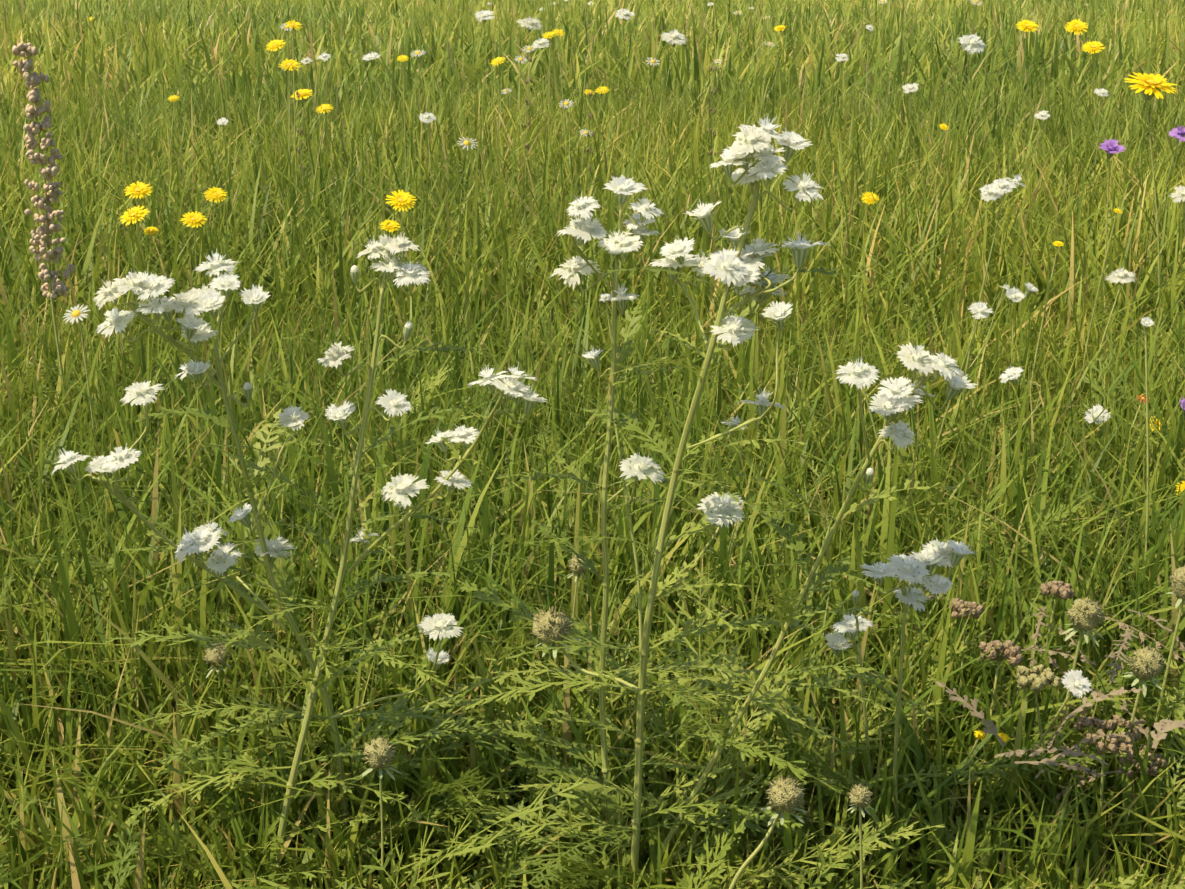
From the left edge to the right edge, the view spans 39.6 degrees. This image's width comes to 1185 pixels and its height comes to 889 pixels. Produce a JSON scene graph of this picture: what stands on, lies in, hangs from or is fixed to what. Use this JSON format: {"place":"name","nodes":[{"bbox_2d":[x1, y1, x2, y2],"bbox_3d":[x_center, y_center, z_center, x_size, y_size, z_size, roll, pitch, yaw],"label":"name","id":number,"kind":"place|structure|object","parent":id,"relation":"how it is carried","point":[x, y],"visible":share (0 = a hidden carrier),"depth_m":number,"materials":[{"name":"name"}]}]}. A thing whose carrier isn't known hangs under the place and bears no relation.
{"place":"outdoors","nodes":[
{"label":"outdoors","id":0,"kind":"place"},
{"bbox_2d":[0,51,1184,363],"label":"grass","id":1,"kind":"structure","parent":0,"point":[502,215],"depth_m":2.86,"materials":[{"name":"green plant"}]},
{"bbox_2d":[0,0,1184,116],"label":"grass","id":2,"kind":"structure","parent":0,"point":[163,36],"depth_m":6.47,"materials":[{"name":"green plant"}]},
{"bbox_2d":[0,230,1184,888],"bbox_3d":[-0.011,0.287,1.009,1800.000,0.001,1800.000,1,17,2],"label":"meadow ground","id":3,"kind":"structure","parent":0,"point":[406,794],"depth_m":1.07,"materials":[{"name":"green plant"}]},
{"bbox_2d":[0,246,1184,888],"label":"leaves","id":4,"kind":"object","parent":3,"relation":"on","point":[586,788],"visible":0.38,"depth_m":0.97,"materials":[{"name":"green plant"}]},
{"bbox_2d":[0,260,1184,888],"bbox_3d":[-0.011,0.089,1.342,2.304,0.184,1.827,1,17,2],"label":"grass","id":5,"kind":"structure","parent":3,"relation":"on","point":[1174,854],"depth_m":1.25,"materials":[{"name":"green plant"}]},
{"bbox_2d":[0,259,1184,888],"bbox_3d":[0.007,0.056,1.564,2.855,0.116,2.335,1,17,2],"label":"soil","id":6,"kind":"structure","parent":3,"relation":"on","point":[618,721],"depth_m":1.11,"materials":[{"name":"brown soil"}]},
{"bbox_2d":[17,0,1184,888],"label":"scabious stems","id":7,"kind":"object","parent":3,"relation":"on","point":[605,501],"visible":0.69,"depth_m":0.95,"materials":[{"name":"green plant"}]},
{"bbox_2d":[11,43,75,299],"bbox_3d":[-0.565,-0.278,1.692,0.042,0.265,0.045,1,17,2],"label":"sorrel spike","id":8,"kind":"object","parent":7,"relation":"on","point":[49,173],"visible":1,"depth_m":1.69,"materials":[{"name":"beige plant"}]},
{"bbox_2d":[51,0,1184,697],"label":"white petals","id":9,"kind":"object","parent":7,"relation":"on","point":[205,296],"visible":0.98,"depth_m":0.91,"materials":[{"name":"white plant"}]},
{"bbox_2d":[62,1,1184,825],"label":"flower sepals","id":10,"kind":"object","parent":7,"relation":"attached to","point":[706,223],"visible":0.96,"depth_m":0.91,"materials":[{"name":"green plant"}]},
{"bbox_2d":[72,0,1160,737],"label":"yellow discs","id":11,"kind":"object","parent":10,"relation":"on","point":[78,312],"visible":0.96,"depth_m":3.04,"materials":[{"name":"yellow plant"}]},
{"bbox_2d":[62,0,1184,687],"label":"flower centres","id":12,"kind":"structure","parent":10,"relation":"on","point":[734,328],"depth_m":0.91,"materials":[{"name":"beige plant"}]},
{"bbox_2d":[1099,126,1184,409],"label":"purple petals","id":13,"kind":"object","parent":10,"relation":"attached to","point":[1111,146],"visible":1,"depth_m":2.13,"materials":[{"name":"purple plant"}]},
{"bbox_2d":[89,17,1184,742],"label":"yellow petals","id":14,"kind":"object","parent":7,"relation":"on","point":[409,199],"visible":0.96,"depth_m":2.33,"materials":[{"name":"yellow plant"}]},
{"bbox_2d":[203,555,1184,815],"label":"seed heads","id":15,"kind":"object","parent":3,"relation":"on","point":[781,793],"visible":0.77,"depth_m":1.02,"materials":[{"name":"beige plant"}]},
{"bbox_2d":[296,54,1166,777],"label":"dry seed heads","id":16,"kind":"object","parent":3,"relation":"on","point":[1012,654],"visible":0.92,"depth_m":1.09,"materials":[{"name":"brown plant"}]},
{"bbox_2d":[923,591,1184,824],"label":"leaves","id":17,"kind":"object","parent":3,"relation":"on","point":[1161,729],"visible":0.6,"depth_m":1.02,"materials":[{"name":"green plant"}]}
]}

